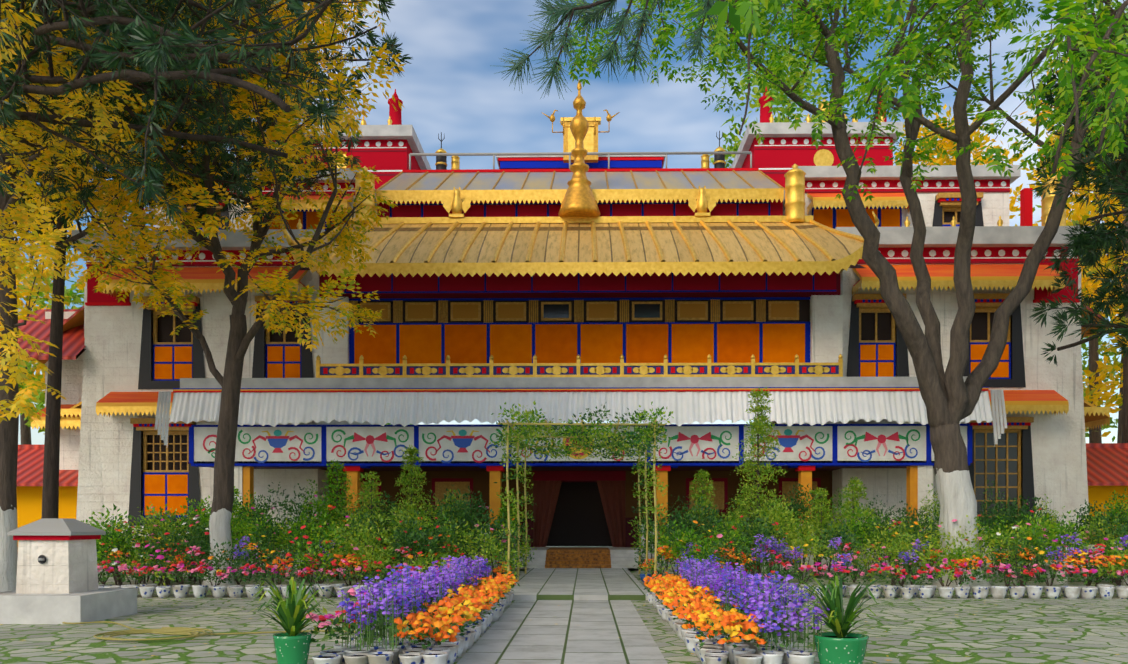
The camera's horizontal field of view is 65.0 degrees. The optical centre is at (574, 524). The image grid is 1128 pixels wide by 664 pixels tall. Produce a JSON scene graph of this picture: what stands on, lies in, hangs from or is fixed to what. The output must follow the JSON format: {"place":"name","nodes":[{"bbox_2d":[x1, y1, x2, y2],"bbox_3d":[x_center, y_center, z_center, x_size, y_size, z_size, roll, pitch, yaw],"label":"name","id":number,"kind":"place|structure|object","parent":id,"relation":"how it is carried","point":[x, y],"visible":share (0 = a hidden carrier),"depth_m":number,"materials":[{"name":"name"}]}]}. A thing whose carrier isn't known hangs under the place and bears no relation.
{"place":"outdoors","nodes":[
{"label":"outdoors","id":0,"kind":"place"},
{"bbox_2d":[457,568,667,663],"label":"path","id":1,"kind":"structure","parent":0,"point":[593,617],"depth_m":14.92,"materials":[{"name":"grey stone"}]},
{"bbox_2d":[489,401,673,585],"bbox_3d":[0.202,-0.804,25.112,5.112,4.783,7.519,0,0,1],"label":"pergola","id":2,"kind":"object","parent":1,"relation":"on","point":[582,436],"visible":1,"depth_m":23.66,"materials":[{"name":"green plant"}]},
{"bbox_2d":[0,546,1127,663],"bbox_3d":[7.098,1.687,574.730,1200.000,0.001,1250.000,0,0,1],"label":"ground","id":3,"kind":"structure","parent":0,"point":[1062,629],"depth_m":14.12,"materials":[{"name":"grey stone"}]},
{"bbox_2d":[16,445,78,540],"bbox_3d":[-27.049,-1.038,42.175,12.000,5.450,8.900,0,0,1],"label":"annex","id":4,"kind":"object","parent":3,"relation":"on","point":[30,463],"depth_m":38.58,"materials":[{"name":"yellow paint"}]},
{"bbox_2d":[14,182,84,444],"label":"tree","id":5,"kind":"object","parent":3,"relation":"on","point":[25,432],"visible":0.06,"depth_m":56.02,"materials":[{"name":"yellow plant"}]},
{"bbox_2d":[15,264,83,432],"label":"tree","id":6,"kind":"object","parent":3,"relation":"on","point":[76,298],"visible":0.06,"depth_m":49.24,"materials":[{"name":"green plant"}]},
{"bbox_2d":[0,518,136,623],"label":"incense burner","id":7,"kind":"object","parent":3,"relation":"on","point":[57,578],"visible":1,"depth_m":15.54,"materials":[{"name":"white"}]},
{"bbox_2d":[0,0,157,591],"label":"tree","id":8,"kind":"object","parent":3,"relation":"on","point":[11,376],"visible":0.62,"depth_m":16.69,"materials":[{"name":"yellow plant"}]},
{"bbox_2d":[0,0,401,221],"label":"conifer","id":9,"kind":"object","parent":3,"relation":"on","point":[176,49],"visible":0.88,"depth_m":14.84,"materials":[{"name":"green plant"}]},
{"bbox_2d":[0,0,404,587],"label":"tree","id":10,"kind":"object","parent":3,"relation":"on","point":[241,338],"visible":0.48,"depth_m":22.55,"materials":[{"name":"yellow plant"}]},
{"bbox_2d":[0,0,411,518],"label":"tree","id":11,"kind":"object","parent":3,"relation":"on","point":[50,499],"visible":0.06,"depth_m":28.29,"materials":[{"name":"green plant"}]},
{"bbox_2d":[62,621,354,640],"bbox_3d":[-7.131,1.647,13.839,8.256,0.063,2.020,0,0,17],"label":"garden hose","id":12,"kind":"object","parent":3,"relation":"on","point":[177,631],"visible":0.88,"depth_m":13.61,"materials":[{"name":"yellow rubber"}]},
{"bbox_2d":[97,558,452,597],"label":"potted flowers","id":13,"kind":"object","parent":3,"relation":"on","point":[182,591],"visible":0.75,"depth_m":20.46,"materials":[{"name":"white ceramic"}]},
{"bbox_2d":[226,577,353,663],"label":"potted plant","id":14,"kind":"object","parent":3,"relation":"on","point":[292,643],"visible":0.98,"depth_m":9.78,"materials":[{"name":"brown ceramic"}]},
{"bbox_2d":[81,444,532,592],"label":"shrubs","id":15,"kind":"object","parent":3,"relation":"on","point":[409,537],"visible":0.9,"depth_m":24.57,"materials":[{"name":"green plant"}]},
{"bbox_2d":[306,555,517,663],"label":"flower bed","id":16,"kind":"object","parent":3,"relation":"on","point":[445,614],"visible":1,"depth_m":10.80,"materials":[{"name":"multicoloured plant"}]},
{"bbox_2d":[0,598,1119,662],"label":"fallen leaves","id":17,"kind":"object","parent":3,"relation":"on","point":[558,605],"visible":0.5,"depth_m":13.21,"materials":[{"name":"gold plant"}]},
{"bbox_2d":[17,79,1109,568],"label":"palace","id":18,"kind":"structure","parent":3,"relation":"on","point":[579,273],"depth_m":36.35,"materials":[{"name":"paint"}]},
{"bbox_2d":[493,556,653,583],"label":"potted flowers","id":19,"kind":"object","parent":3,"relation":"on","point":[642,576],"visible":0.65,"depth_m":24.93,"materials":[{"name":"blue"}]},
{"bbox_2d":[643,553,829,663],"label":"flower bed","id":20,"kind":"object","parent":3,"relation":"on","point":[709,612],"visible":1,"depth_m":10.93,"materials":[{"name":"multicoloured plant"}]},
{"bbox_2d":[709,34,827,423],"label":"tree","id":21,"kind":"object","parent":3,"relation":"on","point":[785,109],"visible":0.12,"depth_m":64.24,"materials":[{"name":"green plant"}]},
{"bbox_2d":[773,576,904,663],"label":"potted plant","id":22,"kind":"object","parent":3,"relation":"on","point":[840,644],"visible":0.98,"depth_m":9.67,"materials":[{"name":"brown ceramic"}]},
{"bbox_2d":[557,0,1127,201],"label":"tree","id":23,"kind":"object","parent":3,"relation":"on","point":[1097,55],"visible":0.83,"depth_m":14.93,"materials":[{"name":"green plant"}]},
{"bbox_2d":[494,0,717,98],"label":"pine branch","id":24,"kind":"object","parent":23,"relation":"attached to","point":[568,11],"visible":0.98,"depth_m":7.86,"materials":[{"name":"green plant"}]},
{"bbox_2d":[634,387,1127,589],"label":"shrubs","id":25,"kind":"object","parent":3,"relation":"on","point":[1023,540],"visible":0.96,"depth_m":24.99,"materials":[{"name":"green plant"}]},
{"bbox_2d":[652,0,1127,589],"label":"tree","id":26,"kind":"object","parent":3,"relation":"on","point":[950,398],"visible":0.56,"depth_m":23.19,"materials":[{"name":"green plant"}]},
{"bbox_2d":[757,558,1127,598],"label":"potted flowers","id":27,"kind":"object","parent":3,"relation":"on","point":[1105,591],"visible":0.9,"depth_m":20.23,"materials":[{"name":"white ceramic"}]},
{"bbox_2d":[893,104,1029,225],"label":"tree","id":28,"kind":"object","parent":3,"relation":"on","point":[946,144],"visible":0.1,"depth_m":60.75,"materials":[{"name":"yellow plant"}]},
{"bbox_2d":[1019,93,1123,442],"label":"tree","id":29,"kind":"object","parent":3,"relation":"on","point":[1096,366],"visible":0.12,"depth_m":50.97,"materials":[{"name":"yellow plant"}]},
{"bbox_2d":[1028,39,1127,442],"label":"tree","id":30,"kind":"object","parent":3,"relation":"on","point":[1078,214],"visible":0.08,"depth_m":43.50,"materials":[{"name":"yellow plant"}]},
{"bbox_2d":[1029,12,1127,364],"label":"conifer","id":31,"kind":"object","parent":3,"relation":"on","point":[1086,243],"visible":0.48,"depth_m":24.90,"materials":[{"name":"green plant"}]},
{"bbox_2d":[1036,185,1122,442],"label":"tree","id":32,"kind":"object","parent":3,"relation":"on","point":[1119,419],"visible":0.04,"depth_m":59.15,"materials":[{"name":"yellow plant"}]},
{"bbox_2d":[1038,531,1127,583],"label":"flowers","id":33,"kind":"object","parent":3,"relation":"on","point":[1047,569],"visible":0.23,"depth_m":25.45,"materials":[{"name":"red plant"}]},
{"bbox_2d":[1086,443,1127,536],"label":"annex","id":34,"kind":"object","parent":3,"relation":"on","point":[1107,469],"visible":0.06,"depth_m":38.11,"materials":[{"name":"red"}]},
{"bbox_2d":[14,0,1127,444],"label":"sky","id":35,"kind":"structure","parent":0,"point":[450,86],"materials":[{"name":"blue"}]},
{"bbox_2d":[705,0,767,37],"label":"leafy branch","id":36,"kind":"object","parent":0,"point":[720,8],"visible":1,"depth_m":6.95,"materials":[{"name":"green plant"}]}
]}

